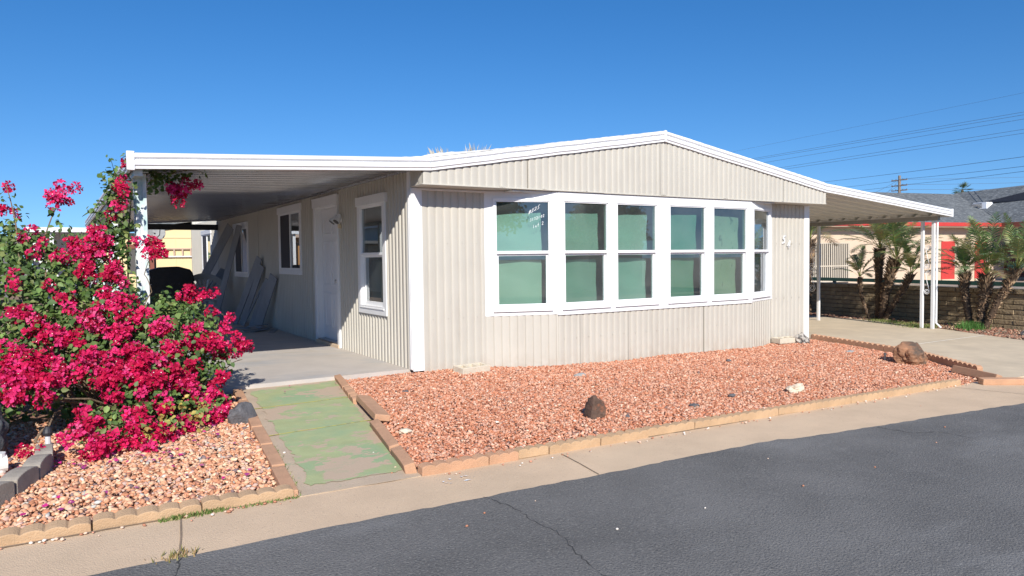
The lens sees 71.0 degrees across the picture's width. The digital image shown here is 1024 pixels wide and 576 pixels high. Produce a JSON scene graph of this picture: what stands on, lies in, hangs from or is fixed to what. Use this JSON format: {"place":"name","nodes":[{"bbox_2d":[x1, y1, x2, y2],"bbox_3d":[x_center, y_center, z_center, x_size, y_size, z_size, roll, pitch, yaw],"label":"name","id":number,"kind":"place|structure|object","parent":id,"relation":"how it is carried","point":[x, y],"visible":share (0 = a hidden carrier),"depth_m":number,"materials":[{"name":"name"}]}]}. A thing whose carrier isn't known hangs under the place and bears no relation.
{"place":"outdoors","nodes":[
{"label":"outdoors","id":0,"kind":"place"},
{"bbox_2d":[0,289,187,353],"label":"back yard","id":1,"kind":"structure","parent":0,"point":[17,299],"depth_m":24.13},
{"bbox_2d":[26,227,104,304],"bbox_3d":[-14.554,-0.656,23.481,2.100,2.470,4.100,-2,3,-32],"label":"neighbour carport","id":2,"kind":"object","parent":1,"relation":"on","point":[58,238],"visible":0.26,"depth_m":24.70,"materials":[{"name":"white metal"}]},
{"bbox_2d":[104,222,191,294],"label":"cream building","id":3,"kind":"structure","parent":1,"relation":"on","point":[176,238],"depth_m":28.82,"materials":[{"name":"cream painted siding"},{"name":"white trim paint"}]},
{"bbox_2d":[126,249,135,273],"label":"window","id":4,"kind":"structure","parent":3,"relation":"in","point":[133,265],"depth_m":28.32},
{"bbox_2d":[161,248,191,256],"bbox_3d":[-12.856,-1.445,29.230,2.650,0.360,0.050,-2,3,-32],"label":"ladder","id":5,"kind":"object","parent":3,"relation":"attached to","point":[182,252],"visible":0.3,"depth_m":28.90,"materials":[{"name":"beige paint"}]},
{"bbox_2d":[148,223,165,267],"bbox_3d":[-9.239,-0.519,18.717,0.460,2.366,0.439,-1,2,2],"label":"satellite dish","id":6,"kind":"object","parent":1,"relation":"on","point":[160,234],"visible":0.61,"depth_m":18.77,"materials":[{"name":"metal"}]},
{"bbox_2d":[0,384,275,530],"bbox_3d":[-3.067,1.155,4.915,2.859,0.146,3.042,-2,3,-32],"label":"gravel","id":7,"kind":"structure","parent":0,"point":[98,472],"depth_m":4.55,"materials":[{"name":"gravel"}]},
{"bbox_2d":[0,451,7,472],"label":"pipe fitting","id":8,"kind":"object","parent":7,"relation":"on","point":[3,462],"visible":0.84,"depth_m":4.52,"materials":[{"name":"white plastic"}]},
{"bbox_2d":[0,404,8,451],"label":"tree stump","id":9,"kind":"object","parent":7,"relation":"on","point":[4,426],"visible":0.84,"depth_m":4.87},
{"bbox_2d":[42,426,52,443],"bbox_3d":[-3.177,1.058,4.918,0.064,0.220,0.064,-2,3,-32],"label":"garden light","id":10,"kind":"object","parent":7,"relation":"on","point":[47,432],"visible":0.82,"depth_m":4.90,"materials":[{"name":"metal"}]},
{"bbox_2d":[0,153,254,461],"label":"bougainvillea","id":11,"kind":"object","parent":7,"relation":"on","point":[108,364],"visible":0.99,"depth_m":5.87,"materials":[{"name":"pink plant"}]},
{"bbox_2d":[16,382,335,515],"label":"fallen petals","id":12,"kind":"object","parent":7,"relation":"on","point":[85,466],"visible":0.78,"depth_m":4.68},
{"bbox_2d":[227,402,256,424],"bbox_3d":[-2.245,1.055,5.983,0.159,0.214,0.287,1,3,35],"label":"rock","id":13,"kind":"object","parent":7,"relation":"on","point":[242,412],"visible":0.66,"depth_m":5.92,"materials":[{"name":"stone"}]},
{"bbox_2d":[81,311,411,401],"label":"patio slab","id":14,"kind":"structure","parent":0,"point":[278,358],"depth_m":8.96,"materials":[{"name":"concrete"}]},
{"bbox_2d":[149,266,193,320],"bbox_3d":[-7.494,0.136,15.646,0.995,1.200,0.666,-2,3,-32],"label":"barbecue grill","id":15,"kind":"object","parent":14,"relation":"on","point":[175,278],"visible":0.45,"depth_m":15.40,"materials":[{"name":"metal"}]},
{"bbox_2d":[192,273,226,318],"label":"plastic chair","id":16,"kind":"object","parent":14,"relation":"on","point":[210,277],"visible":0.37,"depth_m":16.35,"materials":[{"name":"white plastic"}]},
{"bbox_2d":[198,268,224,311],"bbox_3d":[-7.096,0.122,16.829,0.824,1.176,0.323,-2,3,-36],"label":"trim board","id":17,"kind":"object","parent":14,"relation":"on","point":[220,273],"depth_m":16.90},
{"bbox_2d":[192,223,233,296],"bbox_3d":[-7.101,-0.362,16.691,1.805,2.246,0.047,0,3,25],"label":"trim board","id":18,"kind":"object","parent":14,"relation":"on","point":[218,248],"depth_m":16.51,"materials":[{"name":"wood"}]},
{"bbox_2d":[212,225,241,320],"bbox_3d":[-6.195,-0.323,15.608,0.684,2.112,0.143,-1,2,-17],"label":"trim board","id":19,"kind":"object","parent":14,"relation":"on","point":[230,259],"depth_m":15.60,"materials":[{"name":"wood"}]},
{"bbox_2d":[232,256,261,323],"bbox_3d":[-5.374,0.071,14.543,0.967,1.442,0.024,1,3,32],"label":"trim board","id":20,"kind":"object","parent":14,"relation":"on","point":[245,294],"depth_m":14.52,"materials":[{"name":"wood"}]},
{"bbox_2d":[239,264,264,324],"bbox_3d":[-5.213,0.156,14.382,0.796,1.271,0.023,1,3,32],"label":"trim board","id":21,"kind":"object","parent":14,"relation":"on","point":[254,287],"depth_m":14.35,"materials":[{"name":"wood"}]},
{"bbox_2d":[242,282,263,325],"bbox_3d":[-5.112,0.322,14.214,0.556,0.898,0.028,0,2,17],"label":"trim board","id":22,"kind":"object","parent":14,"relation":"on","point":[254,302],"depth_m":14.21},
{"bbox_2d":[249,278,267,325],"bbox_3d":[-4.922,0.300,13.979,0.578,0.993,0.032,0,3,26],"label":"trim board","id":23,"kind":"object","parent":14,"relation":"on","point":[253,318],"depth_m":13.97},
{"bbox_2d":[85,151,431,382],"bbox_3d":[-5.431,-0.373,12.453,3.023,2.444,12.242,-2,3,-32],"label":"patio cover","id":24,"kind":"object","parent":14,"relation":"on","point":[236,185],"visible":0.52,"depth_m":8.15,"materials":[{"name":"white metal"}]},
{"bbox_2d":[253,273,276,328],"bbox_3d":[-4.677,0.277,13.612,0.814,1.116,0.059,1,3,41],"label":"trim board","id":25,"kind":"object","parent":14,"relation":"on","point":[266,298],"depth_m":13.58,"materials":[{"name":"wood"}]},
{"bbox_2d":[243,380,420,496],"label":"walkway","id":26,"kind":"structure","parent":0,"point":[336,453],"depth_m":5.46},
{"bbox_2d":[233,389,246,401],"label":"edging block","id":27,"kind":"object","parent":26,"relation":"on","point":[238,394],"depth_m":6.92,"materials":[{"name":"concrete"}]},
{"bbox_2d":[248,415,261,429],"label":"edging block","id":28,"kind":"object","parent":26,"relation":"on","point":[254,422],"depth_m":5.82,"materials":[{"name":"concrete"}]},
{"bbox_2d":[252,426,272,447],"bbox_3d":[-1.896,1.174,5.451,0.085,0.135,0.548,-2,3,-26],"label":"edging block","id":29,"kind":"object","parent":26,"relation":"on","point":[262,437],"depth_m":5.41,"materials":[{"name":"concrete"}]},
{"bbox_2d":[261,444,284,467],"bbox_3d":[-1.648,1.202,4.942,0.085,0.135,0.548,-2,3,-27],"label":"edging block","id":30,"kind":"object","parent":26,"relation":"on","point":[273,458],"depth_m":4.89,"materials":[{"name":"concrete"}]},
{"bbox_2d":[334,374,348,389],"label":"edging block","id":31,"kind":"object","parent":26,"relation":"on","point":[340,380],"depth_m":7.60,"materials":[{"name":"concrete"}]},
{"bbox_2d":[343,386,355,397],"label":"edging block","id":32,"kind":"object","parent":26,"relation":"on","point":[347,390],"depth_m":7.08,"materials":[{"name":"concrete"}]},
{"bbox_2d":[369,419,398,453],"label":"edging block","id":33,"kind":"structure","parent":26,"relation":"on","point":[384,435],"depth_m":5.37,"materials":[{"name":"concrete"}]},
{"bbox_2d":[390,446,416,473],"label":"edging block","id":34,"kind":"structure","parent":26,"relation":"on","point":[403,459],"depth_m":4.73,"materials":[{"name":"concrete"}]},
{"bbox_2d":[0,0,1023,264],"label":"sky","id":35,"kind":"structure","parent":0,"point":[82,82],"materials":[{"name":"blue"}]},
{"bbox_2d":[1,270,1023,372],"bbox_3d":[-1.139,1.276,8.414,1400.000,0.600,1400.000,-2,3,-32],"label":"ground","id":36,"kind":"structure","parent":0,"point":[1015,287],"depth_m":35.77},
{"bbox_2d":[0,481,14,507],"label":"edging block","id":37,"kind":"structure","parent":36,"relation":"on","point":[7,490],"depth_m":4.02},
{"bbox_2d":[0,466,38,494],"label":"edging block","id":38,"kind":"structure","parent":36,"relation":"on","point":[23,478],"depth_m":4.20,"materials":[{"name":"concrete"}]},
{"bbox_2d":[22,454,52,478],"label":"edging block","id":39,"kind":"structure","parent":36,"relation":"on","point":[43,463],"depth_m":4.46,"materials":[{"name":"concrete"}]},
{"bbox_2d":[35,444,53,465],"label":"edging block","id":40,"kind":"structure","parent":36,"relation":"on","point":[48,449],"depth_m":4.68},
{"bbox_2d":[93,499,201,530],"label":"edging block","id":41,"kind":"structure","parent":36,"relation":"on","point":[122,517],"depth_m":3.79,"materials":[{"name":"concrete"}]},
{"bbox_2d":[201,484,293,511],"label":"edging block","id":42,"kind":"structure","parent":36,"relation":"on","point":[241,498],"depth_m":4.06,"materials":[{"name":"concrete"}]},
{"bbox_2d":[271,466,297,496],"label":"edging block","id":43,"kind":"structure","parent":36,"relation":"on","point":[281,475],"depth_m":4.44,"materials":[{"name":"concrete"}]},
{"bbox_2d":[427,144,490,153],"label":"dry palm","id":44,"kind":"object","parent":36,"relation":"on","point":[441,151],"visible":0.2,"depth_m":41.53,"materials":[{"name":"beige plant"}]},
{"bbox_2d":[485,448,518,464],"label":"edging block","id":45,"kind":"structure","parent":36,"relation":"on","point":[502,456],"depth_m":4.92,"materials":[{"name":"concrete"}]},
{"bbox_2d":[191,130,827,372],"bbox_3d":[-2.377,-0.800,16.927,7.614,3.232,16.569,-2,3,-32],"label":"mobile home","id":46,"kind":"object","parent":36,"relation":"on","point":[625,247],"visible":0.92,"depth_m":9.77,"materials":[{"name":"paint"}]},
{"bbox_2d":[202,234,209,268],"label":"window","id":47,"kind":"structure","parent":46,"relation":"in","point":[205,238],"depth_m":19.87,"materials":[{"name":"white plastic"}]},
{"bbox_2d":[234,227,247,272],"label":"window","id":48,"kind":"structure","parent":46,"relation":"in","point":[241,250],"depth_m":16.02,"materials":[{"name":"white glass"}]},
{"bbox_2d":[279,210,299,269],"bbox_3d":[-3.898,-0.826,12.665,0.058,1.003,1.276,-2,3,-32],"label":"window","id":49,"kind":"structure","parent":46,"relation":"in","point":[288,222],"depth_m":12.66,"materials":[{"name":"white plastic"}]},
{"bbox_2d":[322,208,337,340],"bbox_3d":[-2.773,-0.208,11.001,0.140,2.016,0.946,-2,3,-32],"label":"door","id":50,"kind":"structure","parent":46,"relation":"in","point":[328,229],"depth_m":11.13,"materials":[{"name":"paint"}]},
{"bbox_2d":[329,214,341,227],"bbox_3d":[-2.519,-0.960,10.318,0.161,0.202,0.283,-2,3,-32],"label":"wall light","id":51,"kind":"object","parent":46,"relation":"attached to","point":[336,219],"visible":1,"depth_m":10.25,"materials":[{"name":"white plastic"}]},
{"bbox_2d":[359,202,383,310],"bbox_3d":[-1.806,-0.414,9.385,0.105,1.368,0.842,-2,3,-32],"label":"window","id":52,"kind":"structure","parent":46,"relation":"in","point":[370,216],"depth_m":9.45,"materials":[{"name":"white plastic"}]},
{"bbox_2d":[493,198,553,311],"bbox_3d":[0.109,-0.409,9.040,0.791,1.422,0.219,-1,2,-14],"label":"window","id":53,"kind":"structure","parent":46,"relation":"in","point":[517,283],"depth_m":9.07,"materials":[{"name":"white plastic"}]},
{"bbox_2d":[562,199,611,309],"bbox_3d":[0.918,-0.433,9.379,0.806,1.422,0.215,-2,3,-32],"label":"window","id":54,"kind":"structure","parent":46,"relation":"in","point":[579,231],"depth_m":9.43,"materials":[{"name":"white plastic"}]},
{"bbox_2d":[615,201,659,306],"bbox_3d":[1.655,-0.461,9.844,0.806,1.422,0.215,-2,3,-32],"label":"window","id":55,"kind":"structure","parent":46,"relation":"in","point":[630,230],"depth_m":9.93,"materials":[{"name":"white plastic"}]},
{"bbox_2d":[668,203,707,303],"bbox_3d":[2.472,-0.492,10.358,0.806,1.422,0.215,-2,3,-32],"label":"window","id":56,"kind":"structure","parent":46,"relation":"in","point":[681,228],"depth_m":10.44,"materials":[{"name":"white plastic"}]},
{"bbox_2d":[712,205,749,300],"bbox_3d":[3.224,-0.520,10.833,0.821,1.422,0.215,-2,3,-32],"label":"window","id":57,"kind":"structure","parent":46,"relation":"in","point":[724,229],"depth_m":10.92,"materials":[{"name":"white plastic"}]},
{"bbox_2d":[741,207,771,298],"bbox_3d":[3.928,-0.555,11.459,0.218,1.422,0.935,1,3,39],"label":"window","id":58,"kind":"structure","parent":46,"relation":"in","point":[761,228],"depth_m":11.62,"materials":[{"name":"white plastic"}]},
{"bbox_2d":[513,444,548,458],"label":"edging block","id":59,"kind":"structure","parent":36,"relation":"on","point":[530,451],"depth_m":5.07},
{"bbox_2d":[596,427,648,445],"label":"edging block","id":60,"kind":"structure","parent":36,"relation":"on","point":[622,436],"depth_m":5.50,"materials":[{"name":"concrete"}]},
{"bbox_2d":[643,420,694,436],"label":"edging block","id":61,"kind":"structure","parent":36,"relation":"on","point":[669,428],"depth_m":5.78,"materials":[{"name":"concrete"}]},
{"bbox_2d":[689,413,739,428],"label":"edging block","id":62,"kind":"structure","parent":36,"relation":"on","point":[708,421],"depth_m":6.05,"materials":[{"name":"concrete"}]},
{"bbox_2d":[734,407,778,421],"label":"edging block","id":63,"kind":"structure","parent":36,"relation":"on","point":[753,414],"depth_m":6.33,"materials":[{"name":"concrete"}]},
{"bbox_2d":[773,401,816,414],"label":"edging block","id":64,"kind":"structure","parent":36,"relation":"on","point":[796,407],"depth_m":6.60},
{"bbox_2d":[810,396,850,408],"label":"edging block","id":65,"kind":"structure","parent":36,"relation":"on","point":[831,402],"depth_m":6.88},
{"bbox_2d":[846,391,882,402],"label":"edging block","id":66,"kind":"structure","parent":36,"relation":"on","point":[863,397],"depth_m":7.16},
{"bbox_2d":[857,341,884,350],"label":"edging block","id":67,"kind":"object","parent":36,"relation":"on","point":[874,346],"depth_m":11.13,"materials":[{"name":"concrete"}]},
{"bbox_2d":[877,386,912,397],"bbox_3d":[3.979,1.124,7.476,0.536,0.168,0.085,-2,3,-31],"label":"edging block","id":68,"kind":"object","parent":36,"relation":"on","point":[897,391],"depth_m":7.44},
{"bbox_2d":[891,175,907,192],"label":"utility pole","id":69,"kind":"object","parent":36,"relation":"on","point":[899,185],"visible":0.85,"depth_m":62.76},
{"bbox_2d":[912,189,986,189],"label":"power line","id":70,"kind":"object","parent":69,"relation":"attached to","point":[949,189],"visible":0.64,"depth_m":66.13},
{"bbox_2d":[810,282,1023,329],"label":"block wall","id":71,"kind":"structure","parent":36,"relation":"on","point":[840,298],"depth_m":16.46,"materials":[{"name":"brick"}]},
{"bbox_2d":[812,277,1023,286],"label":"metal rail","id":72,"kind":"object","parent":71,"relation":"on","point":[950,282],"visible":0.1,"depth_m":18.14,"materials":[{"name":"metal"}]},
{"bbox_2d":[811,185,1023,283],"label":"neighbour building","id":73,"kind":"structure","parent":36,"relation":"on","point":[962,207],"depth_m":40.11,"materials":[{"name":"beige paint"}]},
{"bbox_2d":[811,243,849,281],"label":"bar gate","id":74,"kind":"structure","parent":73,"relation":"attached to","point":[834,253],"depth_m":37.15,"materials":[{"name":"metal"}]},
{"bbox_2d":[941,241,954,278],"bbox_3d":[24.257,-1.543,39.918,1.000,2.100,0.100,-2,3,-20],"label":"door","id":75,"kind":"structure","parent":73,"relation":"in","point":[946,244],"depth_m":39.90,"materials":[{"name":"red paint"}]},
{"bbox_2d":[974,242,986,277],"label":"door","id":76,"kind":"structure","parent":73,"relation":"in","point":[978,269],"depth_m":40.73,"materials":[{"name":"red paint"}]},
{"bbox_2d":[1004,241,1023,276],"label":"door","id":77,"kind":"structure","parent":73,"relation":"in","point":[1022,274],"depth_m":41.80,"materials":[{"name":"paint"}]},
{"bbox_2d":[907,382,940,392],"bbox_3d":[4.445,1.116,7.759,0.546,0.165,0.080,-2,3,-31],"label":"edging block","id":78,"kind":"object","parent":36,"relation":"on","point":[922,387],"depth_m":7.73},
{"bbox_2d":[931,355,956,366],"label":"edging block","id":79,"kind":"object","parent":36,"relation":"on","point":[943,360],"depth_m":9.66,"materials":[{"name":"concrete"}]},
{"bbox_2d":[935,379,960,387],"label":"edging block","id":80,"kind":"object","parent":36,"relation":"on","point":[949,383],"depth_m":7.98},
{"bbox_2d":[953,360,982,370],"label":"edging block","id":81,"kind":"object","parent":36,"relation":"on","point":[966,364],"depth_m":9.13,"materials":[{"name":"concrete"}]},
{"bbox_2d":[89,403,1023,575],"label":"road","id":82,"kind":"structure","parent":0,"point":[950,502],"depth_m":3.85,"materials":[{"name":"asphalt"}]},
{"bbox_2d":[0,377,1023,575],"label":"kerb ribbon","id":83,"kind":"object","parent":82,"relation":"on","point":[91,553],"visible":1,"depth_m":4.36,"materials":[{"name":"concrete"}]},
{"bbox_2d":[0,516,91,546],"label":"edging block","id":84,"kind":"object","parent":83,"relation":"on","point":[34,532],"depth_m":3.55,"materials":[{"name":"concrete"}]},
{"bbox_2d":[144,545,198,563],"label":"grass","id":85,"kind":"structure","parent":83,"relation":"on","point":[183,553],"depth_m":3.35,"materials":[{"name":"brown plant"}]},
{"bbox_2d":[155,505,235,522],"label":"grass","id":86,"kind":"structure","parent":83,"relation":"on","point":[197,514],"depth_m":3.87,"materials":[{"name":"green plant"}]},
{"bbox_2d":[240,494,300,508],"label":"grass","id":87,"kind":"structure","parent":83,"relation":"on","point":[267,501],"depth_m":4.08,"materials":[{"name":"green plant"}]},
{"bbox_2d":[0,413,787,547],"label":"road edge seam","id":88,"kind":"object","parent":83,"relation":"on","point":[228,508],"visible":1,"depth_m":3.70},
{"bbox_2d":[418,453,488,475],"bbox_3d":[-0.385,1.211,4.761,0.496,0.166,0.084,-2,3,-32],"label":"edging block","id":89,"kind":"object","parent":83,"relation":"on","point":[450,464],"depth_m":4.72,"materials":[{"name":"concrete"}]},
{"bbox_2d":[0,384,967,549],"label":"stray gravel","id":90,"kind":"structure","parent":83,"relation":"on","point":[144,524],"depth_m":4.04,"materials":[{"name":"gravel"}]},
{"bbox_2d":[545,435,599,453],"bbox_3d":[0.446,1.194,5.289,0.466,0.167,0.089,-2,3,-32],"label":"edging block","id":91,"kind":"object","parent":83,"relation":"on","point":[570,444],"depth_m":5.25,"materials":[{"name":"concrete"}]},
{"bbox_2d":[951,365,1001,378],"bbox_3d":[5.545,1.028,8.587,0.102,0.119,0.681,-1,2,-8],"label":"loose brick","id":92,"kind":"object","parent":83,"relation":"on","point":[965,371],"visible":0.67,"depth_m":8.60,"materials":[{"name":"ceramic"}]},
{"bbox_2d":[978,377,1023,384],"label":"loose brick","id":93,"kind":"object","parent":83,"relation":"on","point":[1001,380],"visible":1,"depth_m":8.13,"materials":[{"name":"ceramic"}]},
{"bbox_2d":[345,339,977,470],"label":"gravel","id":94,"kind":"structure","parent":0,"point":[859,368],"depth_m":7.53,"materials":[{"name":"gravel"}]},
{"bbox_2d":[356,395,389,421],"bbox_3d":[-1.228,1.048,6.311,0.135,0.089,0.859,-2,3,-22],"label":"edging block","id":95,"kind":"object","parent":94,"relation":"on","point":[372,407],"depth_m":6.17,"materials":[{"name":"concrete"}]},
{"bbox_2d":[453,362,489,373],"bbox_3d":[-0.477,0.956,8.509,0.400,0.100,0.205,-3,3,-39],"label":"concrete block","id":96,"kind":"object","parent":94,"relation":"on","point":[470,367],"depth_m":8.45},
{"bbox_2d":[584,395,605,418],"bbox_3d":[0.722,1.039,6.277,0.176,0.226,0.166,-2,3,-32],"label":"rock","id":97,"kind":"object","parent":94,"relation":"on","point":[595,407],"visible":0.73,"depth_m":6.22,"materials":[{"name":"stone"}]},
{"bbox_2d":[771,336,796,343],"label":"concrete block","id":98,"kind":"object","parent":94,"relation":"on","point":[784,339],"depth_m":11.67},
{"bbox_2d":[785,383,804,392],"bbox_3d":[2.978,1.054,7.577,0.233,0.099,0.157,-2,3,-32],"label":"rock","id":99,"kind":"object","parent":94,"relation":"on","point":[797,387],"visible":0.93,"depth_m":7.53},
{"bbox_2d":[794,332,809,343],"bbox_3d":[4.751,0.822,11.769,0.302,0.198,0.216,-2,3,-32],"label":"rock","id":100,"kind":"object","parent":94,"relation":"on","point":[801,337],"visible":0.8,"depth_m":11.69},
{"bbox_2d":[893,341,927,364],"bbox_3d":[5.398,0.887,9.725,0.474,0.319,0.339,-1,2,-5],"label":"boulder","id":101,"kind":"object","parent":94,"relation":"on","point":[909,352],"visible":0.92,"depth_m":9.64,"materials":[{"name":"brown stone"}]},
{"bbox_2d":[756,115,1019,159],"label":"power line","id":102,"kind":"object","parent":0,"point":[887,137],"visible":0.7,"depth_m":49.29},
{"bbox_2d":[764,119,1021,162],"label":"power line","id":103,"kind":"object","parent":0,"point":[896,140],"visible":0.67,"depth_m":49.77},
{"bbox_2d":[809,316,1023,376],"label":"driveway","id":104,"kind":"structure","parent":0,"point":[1002,357],"depth_m":12.30,"materials":[{"name":"concrete"}]},
{"bbox_2d":[811,334,834,342],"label":"edging block","id":105,"kind":"structure","parent":104,"relation":"on","point":[822,338],"depth_m":12.09,"materials":[{"name":"concrete"}]},
{"bbox_2d":[833,337,857,345],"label":"edging block","id":106,"kind":"structure","parent":104,"relation":"on","point":[844,341],"depth_m":11.61,"materials":[{"name":"concrete"}]},
{"bbox_2d":[803,184,953,328],"bbox_3d":[4.294,-0.606,17.244,4.040,2.679,9.969,-2,3,-32],"label":"carport","id":107,"kind":"object","parent":104,"relation":"on","point":[845,206],"visible":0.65,"depth_m":14.22,"materials":[{"name":"white metal"}]},
{"bbox_2d":[810,315,1022,339],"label":"side dirt strip","id":108,"kind":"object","parent":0,"point":[968,331],"visible":0.07,"depth_m":13.90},
{"bbox_2d":[809,226,861,312],"bbox_3d":[7.734,-0.968,18.700,2.513,3.362,2.487,-2,3,-32],"label":"palm tree","id":109,"kind":"object","parent":108,"relation":"on","point":[812,242],"visible":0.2,"depth_m":18.67,"materials":[{"name":"bark"},{"name":"leaf"}]},
{"bbox_2d":[832,221,955,319],"bbox_3d":[8.687,-0.631,16.517,2.243,2.845,2.735,-2,3,-32],"label":"palm tree","id":110,"kind":"object","parent":108,"relation":"on","point":[900,240],"visible":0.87,"depth_m":16.39,"materials":[{"name":"palm leaf"},{"name":"bark"}]},
{"bbox_2d":[860,318,945,328],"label":"weeds","id":111,"kind":"object","parent":108,"relation":"on","point":[913,325],"visible":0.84,"depth_m":15.26,"materials":[{"name":"green plant"}]},
{"bbox_2d":[809,312,1023,339],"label":"gravel","id":112,"kind":"structure","parent":108,"relation":"on","point":[996,331],"depth_m":14.32,"materials":[{"name":"gravel"}]},
{"bbox_2d":[948,319,991,330],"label":"weeds","id":113,"kind":"object","parent":108,"relation":"on","point":[970,326],"visible":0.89,"depth_m":14.21,"materials":[{"name":"green plant"}]},
{"bbox_2d":[924,211,1023,329],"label":"palm tree","id":114,"kind":"object","parent":108,"relation":"on","point":[982,248],"visible":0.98,"depth_m":14.22,"materials":[{"name":"palm leaf"},{"name":"bark"}]},
{"bbox_2d":[971,192,1023,208],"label":"street light","id":115,"kind":"object","parent":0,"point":[1010,198],"visible":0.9,"depth_m":42.94,"materials":[{"name":"white plastic"}]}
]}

